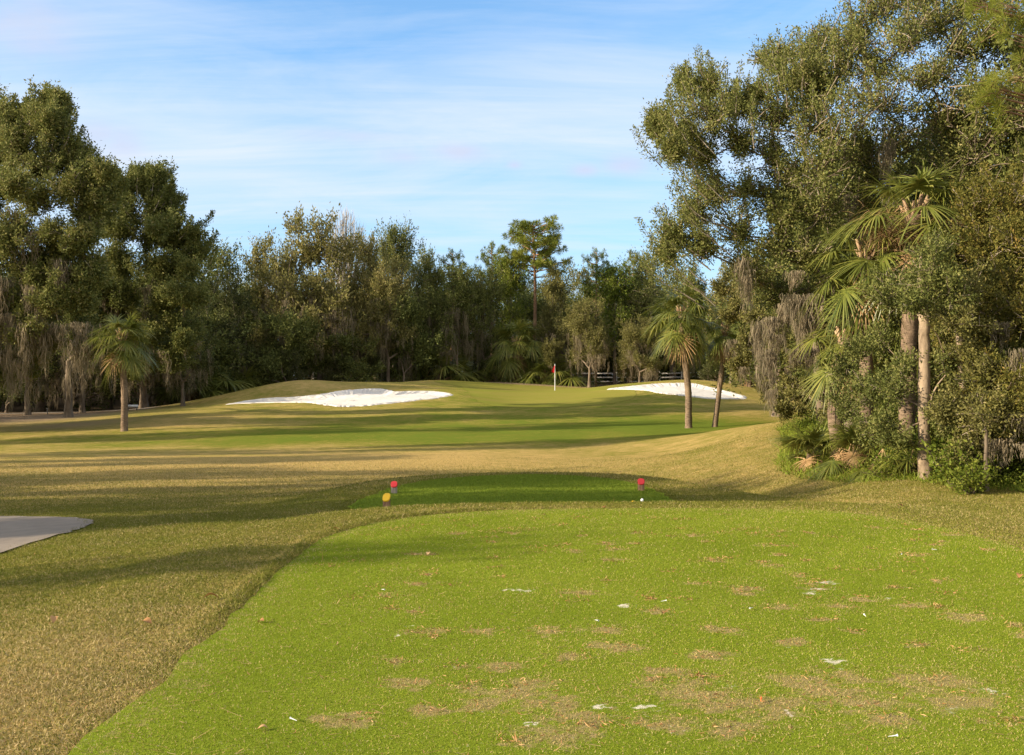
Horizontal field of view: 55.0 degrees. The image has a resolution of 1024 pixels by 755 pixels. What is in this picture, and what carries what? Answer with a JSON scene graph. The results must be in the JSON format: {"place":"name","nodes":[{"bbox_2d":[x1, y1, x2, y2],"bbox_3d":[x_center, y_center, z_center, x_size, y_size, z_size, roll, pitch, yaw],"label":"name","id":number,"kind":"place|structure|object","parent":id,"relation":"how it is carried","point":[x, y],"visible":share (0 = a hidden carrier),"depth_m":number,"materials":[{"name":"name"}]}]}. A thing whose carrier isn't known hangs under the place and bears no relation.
{"place":"outdoors","nodes":[
{"label":"outdoors","id":0,"kind":"place"},
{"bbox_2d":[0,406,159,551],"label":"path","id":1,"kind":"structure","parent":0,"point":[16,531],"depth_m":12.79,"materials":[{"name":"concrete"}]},
{"bbox_2d":[347,473,672,508],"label":"forward tee ground","id":2,"kind":"structure","parent":0,"point":[460,495],"depth_m":16.42,"materials":[{"name":"green plant"}]},
{"bbox_2d":[382,493,390,506],"bbox_3d":[-1.837,1.850,14.393,0.113,0.306,0.121,0,0,7],"label":"tee marker","id":3,"kind":"object","parent":2,"relation":"on","point":[386,499],"visible":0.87,"depth_m":14.36,"materials":[{"name":"yellow plastic"}]},
{"bbox_2d":[391,481,396,493],"bbox_3d":[-1.966,1.863,16.393,0.110,0.263,0.117,0,0,-5],"label":"tee marker","id":4,"kind":"object","parent":2,"relation":"on","point":[393,487],"visible":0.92,"depth_m":16.35,"materials":[{"name":"red plastic"}]},
{"bbox_2d":[638,478,644,490],"bbox_3d":[2.231,1.883,16.993,0.120,0.273,0.128,0,0,6],"label":"tee marker","id":5,"kind":"object","parent":2,"relation":"on","point":[641,481],"visible":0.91,"depth_m":16.95,"materials":[{"name":"red plastic"}]},
{"bbox_2d":[0,380,1023,754],"bbox_3d":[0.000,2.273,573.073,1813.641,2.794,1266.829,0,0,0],"label":"ground","id":6,"kind":"structure","parent":0,"point":[456,426],"depth_m":34.28,"materials":[{"name":"green plant"}]},
{"bbox_2d":[0,253,73,414],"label":"live oak","id":7,"kind":"object","parent":6,"relation":"on","point":[38,386],"visible":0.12,"depth_m":64.04,"materials":[{"name":"green plant"}]},
{"bbox_2d":[50,615,57,622],"bbox_3d":[-3.070,1.615,6.590,0.047,0.032,0.068,8,14,-21],"label":"fallen leaf","id":8,"kind":"object","parent":6,"relation":"on","point":[53,619],"visible":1,"depth_m":6.58,"materials":[{"name":"brown plant"}]},
{"bbox_2d":[0,74,131,419],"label":"live oak","id":9,"kind":"object","parent":6,"relation":"on","point":[48,270],"visible":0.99,"depth_m":45.76,"materials":[{"name":"green plant"}]},
{"bbox_2d":[40,261,133,412],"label":"live oak","id":10,"kind":"object","parent":6,"relation":"on","point":[82,409],"visible":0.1,"depth_m":65.24,"materials":[{"name":"green plant"}]},
{"bbox_2d":[85,309,157,430],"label":"cabbage palm","id":11,"kind":"object","parent":6,"relation":"on","point":[123,356],"visible":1,"depth_m":44.83,"materials":[{"name":"green plant"}]},
{"bbox_2d":[100,301,170,407],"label":"live oak","id":12,"kind":"object","parent":6,"relation":"on","point":[141,403],"visible":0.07,"depth_m":69.41,"materials":[{"name":"green plant"}]},
{"bbox_2d":[54,155,220,417],"bbox_3d":[-21.937,-4.938,53.928,12.936,15.244,7.036,0,0,20],"label":"live oak","id":13,"kind":"object","parent":6,"relation":"on","point":[186,249],"visible":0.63,"depth_m":52.79,"materials":[{"name":"green plant"}]},
{"bbox_2d":[142,617,151,623],"bbox_3d":[-2.390,1.593,6.429,0.075,0.036,0.052,-2,15,23],"label":"fallen leaf","id":14,"kind":"object","parent":6,"relation":"on","point":[148,619],"visible":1,"depth_m":6.43,"materials":[{"name":"plant"}]},
{"bbox_2d":[147,296,220,405],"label":"live oak","id":15,"kind":"object","parent":6,"relation":"on","point":[208,360],"visible":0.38,"depth_m":67.88,"materials":[{"name":"green plant"}]},
{"bbox_2d":[147,367,227,406],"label":"saw palmetto","id":16,"kind":"object","parent":6,"relation":"on","point":[164,393],"visible":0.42,"depth_m":75.38,"materials":[{"name":"green plant"}]},
{"bbox_2d":[161,357,259,404],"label":"saw palmetto","id":17,"kind":"object","parent":6,"relation":"on","point":[231,384],"visible":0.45,"depth_m":77.03,"materials":[{"name":"green plant"}]},
{"bbox_2d":[186,227,262,341],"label":"laurel oak","id":18,"kind":"object","parent":6,"relation":"on","point":[224,261],"visible":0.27,"depth_m":86.97,"materials":[{"name":"green plant"}]},
{"bbox_2d":[195,268,264,390],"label":"live oak","id":19,"kind":"object","parent":6,"relation":"on","point":[232,302],"visible":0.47,"depth_m":81.95,"materials":[{"name":"green plant"}]},
{"bbox_2d":[215,366,267,392],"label":"saw palmetto","id":20,"kind":"object","parent":6,"relation":"on","point":[248,375],"visible":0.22,"depth_m":81.60,"materials":[{"name":"green plant"}]},
{"bbox_2d":[242,343,274,386],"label":"shrub","id":21,"kind":"object","parent":6,"relation":"on","point":[251,363],"visible":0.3,"depth_m":85.82,"materials":[{"name":"green plant"}]},
{"bbox_2d":[253,369,292,385],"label":"saw palmetto","id":22,"kind":"object","parent":6,"relation":"on","point":[280,380],"visible":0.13,"depth_m":85.22,"materials":[{"name":"green plant"}]},
{"bbox_2d":[235,225,317,376],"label":"live oak","id":23,"kind":"object","parent":6,"relation":"on","point":[257,257],"visible":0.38,"depth_m":90.73,"materials":[{"name":"green plant"}]},
{"bbox_2d":[279,343,309,380],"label":"shrub","id":24,"kind":"object","parent":6,"relation":"on","point":[294,362],"visible":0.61,"depth_m":83.81,"materials":[{"name":"green plant"}]},
{"bbox_2d":[244,201,379,379],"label":"live oak","id":25,"kind":"object","parent":6,"relation":"on","point":[325,303],"visible":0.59,"depth_m":88.60,"materials":[{"name":"green plant"}]},
{"bbox_2d":[318,351,354,381],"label":"shrub","id":26,"kind":"object","parent":6,"relation":"on","point":[329,374],"visible":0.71,"depth_m":87.48,"materials":[{"name":"green plant"}]},
{"bbox_2d":[226,388,452,406],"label":"sand bunker","id":27,"kind":"object","parent":6,"relation":"on","point":[358,397],"visible":0.92,"depth_m":66.99},
{"bbox_2d":[317,206,367,292],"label":"bare tree","id":28,"kind":"object","parent":6,"relation":"on","point":[343,221],"visible":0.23,"depth_m":97.64,"materials":[{"name":"grey plant"}]},
{"bbox_2d":[341,359,379,381],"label":"saw palmetto","id":29,"kind":"object","parent":6,"relation":"on","point":[373,380],"visible":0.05,"depth_m":91.11,"materials":[{"name":"green plant"}]},
{"bbox_2d":[336,226,390,379],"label":"live oak","id":30,"kind":"object","parent":6,"relation":"on","point":[356,281],"visible":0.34,"depth_m":93.31,"materials":[{"name":"green plant"}]},
{"bbox_2d":[362,353,397,381],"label":"shrub","id":31,"kind":"object","parent":6,"relation":"on","point":[370,360],"visible":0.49,"depth_m":91.62,"materials":[{"name":"green plant"}]},
{"bbox_2d":[348,251,423,381],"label":"live oak","id":32,"kind":"object","parent":6,"relation":"on","point":[391,285],"visible":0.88,"depth_m":89.79,"materials":[{"name":"green plant"}]},
{"bbox_2d":[366,210,427,377],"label":"laurel oak","id":33,"kind":"object","parent":6,"relation":"on","point":[400,247],"visible":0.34,"depth_m":103.16,"materials":[{"name":"green plant"}]},
{"bbox_2d":[373,357,425,381],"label":"saw palmetto","id":34,"kind":"object","parent":6,"relation":"on","point":[400,371],"visible":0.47,"depth_m":92.80,"materials":[{"name":"green plant"}]},
{"bbox_2d":[404,355,439,380],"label":"shrub","id":35,"kind":"object","parent":6,"relation":"on","point":[424,373],"visible":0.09,"depth_m":95.25,"materials":[{"name":"green plant"}]},
{"bbox_2d":[401,237,453,378],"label":"live oak","id":36,"kind":"object","parent":6,"relation":"on","point":[430,276],"visible":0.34,"depth_m":95.03,"materials":[{"name":"green plant"}]},
{"bbox_2d":[398,347,483,381],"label":"saw palmetto","id":37,"kind":"object","parent":6,"relation":"on","point":[438,374],"visible":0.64,"depth_m":93.05,"materials":[{"name":"green plant"}]},
{"bbox_2d":[435,247,473,373],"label":"pine","id":38,"kind":"object","parent":6,"relation":"on","point":[448,256],"visible":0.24,"depth_m":106.00,"materials":[{"name":"green plant"}]},
{"bbox_2d":[430,260,488,380],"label":"live oak","id":39,"kind":"object","parent":6,"relation":"on","point":[456,304],"visible":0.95,"depth_m":93.01,"materials":[{"name":"green plant"}]},
{"bbox_2d":[429,355,497,380],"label":"saw palmetto","id":40,"kind":"object","parent":6,"relation":"on","point":[465,366],"visible":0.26,"depth_m":96.38,"materials":[{"name":"green plant"}]},
{"bbox_2d":[453,260,511,381],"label":"live oak","id":41,"kind":"object","parent":6,"relation":"on","point":[489,295],"visible":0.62,"depth_m":95.99,"materials":[{"name":"green plant"}]},
{"bbox_2d":[473,352,493,381],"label":"shrub","id":42,"kind":"object","parent":6,"relation":"on","point":[480,367],"visible":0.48,"depth_m":96.91,"materials":[{"name":"green plant"}]},
{"bbox_2d":[473,240,513,350],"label":"pine","id":43,"kind":"object","parent":6,"relation":"on","point":[488,251],"visible":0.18,"depth_m":106.52,"materials":[{"name":"green plant"}]},
{"bbox_2d":[470,354,528,382],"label":"saw palmetto","id":44,"kind":"object","parent":6,"relation":"on","point":[490,379],"visible":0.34,"depth_m":96.48,"materials":[{"name":"green plant"}]},
{"bbox_2d":[0,500,1023,754],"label":"dead grass litter","id":45,"kind":"object","parent":6,"relation":"on","point":[1010,624],"visible":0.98,"depth_m":5.84,"materials":[{"name":"brown plant"}]},
{"bbox_2d":[485,245,538,354],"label":"laurel oak","id":46,"kind":"object","parent":6,"relation":"on","point":[517,279],"visible":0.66,"depth_m":99.91,"materials":[{"name":"green plant"}]},
{"bbox_2d":[482,317,554,382],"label":"cabbage palm","id":47,"kind":"object","parent":6,"relation":"on","point":[513,366],"visible":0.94,"depth_m":93.14,"materials":[{"name":"green plant"}]},
{"bbox_2d":[307,371,733,385],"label":"rail fence","id":48,"kind":"object","parent":6,"relation":"on","point":[603,377],"visible":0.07,"depth_m":108.97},
{"bbox_2d":[435,380,636,407],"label":"putting green","id":49,"kind":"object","parent":6,"relation":"on","point":[510,395],"visible":0.99,"depth_m":68.94,"materials":[{"name":"green plant"}]},
{"bbox_2d":[496,214,576,374],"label":"pine","id":50,"kind":"object","parent":6,"relation":"on","point":[550,242],"visible":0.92,"depth_m":98.93,"materials":[{"name":"green plant"}]},
{"bbox_2d":[513,357,581,384],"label":"saw palmetto","id":51,"kind":"object","parent":6,"relation":"on","point":[530,378],"visible":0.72,"depth_m":91.92,"materials":[{"name":"green plant"}]},
{"bbox_2d":[540,334,569,384],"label":"shrub","id":52,"kind":"object","parent":6,"relation":"on","point":[551,348],"visible":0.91,"depth_m":92.37,"materials":[{"name":"green plant"}]},
{"bbox_2d":[528,258,596,383],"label":"live oak","id":53,"kind":"object","parent":6,"relation":"on","point":[554,287],"visible":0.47,"depth_m":96.19,"materials":[{"name":"green plant"}]},
{"bbox_2d":[536,348,607,386],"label":"saw palmetto","id":54,"kind":"object","parent":6,"relation":"on","point":[571,381],"visible":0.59,"depth_m":92.75,"materials":[{"name":"green plant"}]},
{"bbox_2d":[563,296,619,386],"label":"live oak","id":55,"kind":"object","parent":6,"relation":"on","point":[595,338],"visible":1,"depth_m":89.69,"materials":[{"name":"green plant"}]},
{"bbox_2d":[580,246,616,386],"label":"pine","id":56,"kind":"object","parent":6,"relation":"on","point":[591,265],"visible":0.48,"depth_m":104.91,"materials":[{"name":"green plant"}]},
{"bbox_2d":[586,255,644,384],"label":"laurel oak","id":57,"kind":"object","parent":6,"relation":"on","point":[613,289],"visible":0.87,"depth_m":98.90,"materials":[{"name":"green plant"}]},
{"bbox_2d":[612,332,645,382],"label":"shrub","id":58,"kind":"object","parent":6,"relation":"on","point":[628,374],"visible":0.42,"depth_m":92.11,"materials":[{"name":"green plant"}]},
{"bbox_2d":[617,249,651,382],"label":"pine","id":59,"kind":"object","parent":6,"relation":"on","point":[631,264],"visible":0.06,"depth_m":109.89,"materials":[{"name":"green plant"}]},
{"bbox_2d":[613,312,665,382],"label":"live oak","id":60,"kind":"object","parent":6,"relation":"on","point":[631,344],"visible":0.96,"depth_m":87.56,"materials":[{"name":"green plant"}]},
{"bbox_2d":[611,238,675,381],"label":"laurel oak","id":61,"kind":"object","parent":6,"relation":"on","point":[640,299],"visible":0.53,"depth_m":99.39,"materials":[{"name":"green plant"}]},
{"bbox_2d":[607,383,746,398],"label":"sand bunker","id":62,"kind":"object","parent":6,"relation":"on","point":[701,391],"visible":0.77,"depth_m":70.59},
{"bbox_2d":[638,280,721,427],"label":"cabbage palm","id":63,"kind":"object","parent":6,"relation":"on","point":[682,337],"visible":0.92,"depth_m":44.68,"materials":[{"name":"green plant"}]},
{"bbox_2d":[655,260,707,379],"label":"live oak","id":64,"kind":"object","parent":6,"relation":"on","point":[702,286],"visible":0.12,"depth_m":91.60,"materials":[{"name":"green plant"}]},
{"bbox_2d":[698,359,728,381],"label":"shrub","id":65,"kind":"object","parent":6,"relation":"on","point":[707,370],"visible":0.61,"depth_m":84.04,"materials":[{"name":"green plant"}]},
{"bbox_2d":[699,311,741,426],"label":"cabbage palm","id":66,"kind":"object","parent":6,"relation":"on","point":[717,346],"visible":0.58,"depth_m":45.19,"materials":[{"name":"green plant"}]},
{"bbox_2d":[698,256,752,383],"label":"live oak","id":67,"kind":"object","parent":6,"relation":"on","point":[735,287],"visible":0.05,"depth_m":87.50,"materials":[{"name":"green plant"}]},
{"bbox_2d":[728,353,753,385],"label":"shrub","id":68,"kind":"object","parent":6,"relation":"on","point":[737,378],"visible":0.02,"depth_m":79.46,"materials":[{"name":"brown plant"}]},
{"bbox_2d":[726,360,765,387],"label":"saw palmetto","id":69,"kind":"object","parent":6,"relation":"on","point":[748,384],"visible":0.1,"depth_m":81.77,"materials":[{"name":"green plant"}]},
{"bbox_2d":[749,258,796,381],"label":"live oak","id":70,"kind":"object","parent":6,"relation":"on","point":[788,372],"depth_m":76.93,"materials":[{"name":"green plant"}]},
{"bbox_2d":[707,252,879,423],"bbox_3d":[7.475,-0.897,27.222,2.572,5.078,7.668,0,0,-17],"label":"mossy oak","id":71,"kind":"object","parent":6,"relation":"on","point":[790,387],"visible":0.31,"depth_m":27.80,"materials":[{"name":"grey plant"}]},
{"bbox_2d":[769,414,847,470],"bbox_3d":[6.197,1.566,20.299,1.879,1.659,2.076,0,0,9],"label":"saw palmetto","id":72,"kind":"object","parent":6,"relation":"on","point":[813,442],"visible":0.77,"depth_m":19.94,"materials":[{"name":"green plant"}]},
{"bbox_2d":[627,0,1023,430],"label":"live oak","id":73,"kind":"object","parent":6,"relation":"on","point":[812,80],"visible":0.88,"depth_m":21.45,"materials":[{"name":"green plant"}]},
{"bbox_2d":[783,325,896,456],"bbox_3d":[6.750,0.285,19.741,2.132,3.241,2.246,0,0,-37],"label":"cabbage palm","id":74,"kind":"object","parent":6,"relation":"on","point":[820,360],"visible":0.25,"depth_m":19.68,"materials":[{"name":"green plant"}]},
{"bbox_2d":[805,420,892,481],"bbox_3d":[6.729,1.567,18.858,2.259,1.703,1.902,0,0,19],"label":"saw palmetto","id":75,"kind":"object","parent":6,"relation":"on","point":[841,458],"visible":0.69,"depth_m":18.55,"materials":[{"name":"green plant"}]},
{"bbox_2d":[798,226,915,452],"bbox_3d":[6.971,-0.703,19.212,2.919,4.983,2.827,0,0,24],"label":"cabbage palm","id":76,"kind":"object","parent":6,"relation":"on","point":[843,298],"visible":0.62,"depth_m":19.00,"materials":[{"name":"green plant"}]},
{"bbox_2d":[844,448,907,482],"bbox_3d":[6.578,1.612,17.655,1.288,1.067,1.671,0,0,36],"label":"saw palmetto","id":77,"kind":"object","parent":6,"relation":"on","point":[862,470],"visible":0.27,"depth_m":17.52,"materials":[{"name":"green plant"}]},
{"bbox_2d":[851,445,914,480],"bbox_3d":[6.309,1.467,16.569,1.002,0.698,0.754,0,0,-38],"label":"bush","id":78,"kind":"object","parent":6,"relation":"on","point":[885,472],"visible":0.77,"depth_m":16.51,"materials":[{"name":"green plant"}]},
{"bbox_2d":[870,435,917,480],"bbox_3d":[6.716,1.468,16.584,1.515,1.240,1.376,0,0,-34],"label":"saw palmetto","id":79,"kind":"object","parent":6,"relation":"on","point":[901,463],"visible":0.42,"depth_m":16.40,"materials":[{"name":"green plant"}]},
{"bbox_2d":[768,351,1023,491],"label":"undergrowth","id":80,"kind":"object","parent":6,"relation":"on","point":[1018,473],"visible":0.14,"depth_m":17.23,"materials":[{"name":"green plant"}]},
{"bbox_2d":[770,418,1023,491],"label":"weeds","id":81,"kind":"object","parent":6,"relation":"on","point":[840,477],"visible":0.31,"depth_m":18.51,"materials":[{"name":"green plant"}]},
{"bbox_2d":[819,224,988,478],"bbox_3d":[6.574,-0.279,16.573,2.415,4.444,3.775,0,0,0],"label":"pale trunk tree","id":82,"kind":"object","parent":6,"relation":"on","point":[924,292],"visible":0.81,"depth_m":15.93,"materials":[{"name":"green plant"}]},
{"bbox_2d":[820,155,997,449],"bbox_3d":[7.658,-1.328,18.684,3.221,6.073,3.271,0,0,-42],"label":"cabbage palm","id":83,"kind":"object","parent":6,"relation":"on","point":[914,217],"visible":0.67,"depth_m":18.45,"materials":[{"name":"green plant"}]},
{"bbox_2d":[854,302,981,437],"bbox_3d":[8.044,-0.136,19.742,2.720,3.510,2.608,0,0,21],"label":"cabbage palm","id":84,"kind":"object","parent":6,"relation":"on","point":[897,347],"visible":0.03,"depth_m":19.26,"materials":[{"name":"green plant"}]},
{"bbox_2d":[916,430,996,487],"bbox_3d":[6.707,1.264,15.096,1.002,0.956,1.275,0,0,-12],"label":"bush","id":85,"kind":"object","parent":6,"relation":"on","point":[944,473],"visible":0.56,"depth_m":14.88,"materials":[{"name":"green plant"}]},
{"bbox_2d":[920,254,1004,479],"bbox_3d":[6.989,-0.030,15.304,1.204,3.893,1.667,0,0,21],"label":"leaning tree","id":86,"kind":"object","parent":6,"relation":"on","point":[942,403],"visible":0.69,"depth_m":15.14,"materials":[{"name":"green plant"}]},
{"bbox_2d":[904,143,1023,471],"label":"scrub oak","id":87,"kind":"object","parent":6,"relation":"on","point":[991,204],"visible":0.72,"depth_m":16.10,"materials":[{"name":"green plant"}]},
{"bbox_2d":[940,453,1001,494],"bbox_3d":[6.688,1.428,14.353,0.821,0.680,0.850,0,0,28],"label":"bush","id":88,"kind":"object","parent":6,"relation":"on","point":[974,481],"visible":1,"depth_m":14.30,"materials":[{"name":"green plant"}]},
{"bbox_2d":[948,380,1023,490],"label":"sapling","id":89,"kind":"object","parent":6,"relation":"on","point":[974,405],"visible":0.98,"depth_m":14.57,"materials":[{"name":"green plant"}]},
{"bbox_2d":[954,0,1023,136],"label":"pine","id":90,"kind":"object","parent":6,"relation":"on","point":[989,85],"visible":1,"depth_m":17.10,"materials":[{"name":"green plant"}]},
{"bbox_2d":[988,429,1023,482],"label":"saw palmetto","id":91,"kind":"object","parent":6,"relation":"on","point":[1017,459],"visible":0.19,"depth_m":15.54,"materials":[{"name":"green plant"}]},
{"bbox_2d":[0,419,1023,754],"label":"rough grass","id":92,"kind":"structure","parent":0,"point":[126,517],"depth_m":10.99,"materials":[{"name":"brown plant"}]},
{"bbox_2d":[0,1,1023,416],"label":"background","id":93,"kind":"structure","parent":0,"point":[296,335],"depth_m":82.10},
{"bbox_2d":[0,0,1023,371],"label":"sky","id":94,"kind":"structure","parent":0,"point":[471,118],"materials":[{"name":"blue"}]},
{"bbox_2d":[61,505,1023,754],"bbox_3d":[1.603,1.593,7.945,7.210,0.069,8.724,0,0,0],"label":"tee grass","id":95,"kind":"structure","parent":0,"point":[883,532],"depth_m":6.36,"materials":[{"name":"green plant"}]}
]}

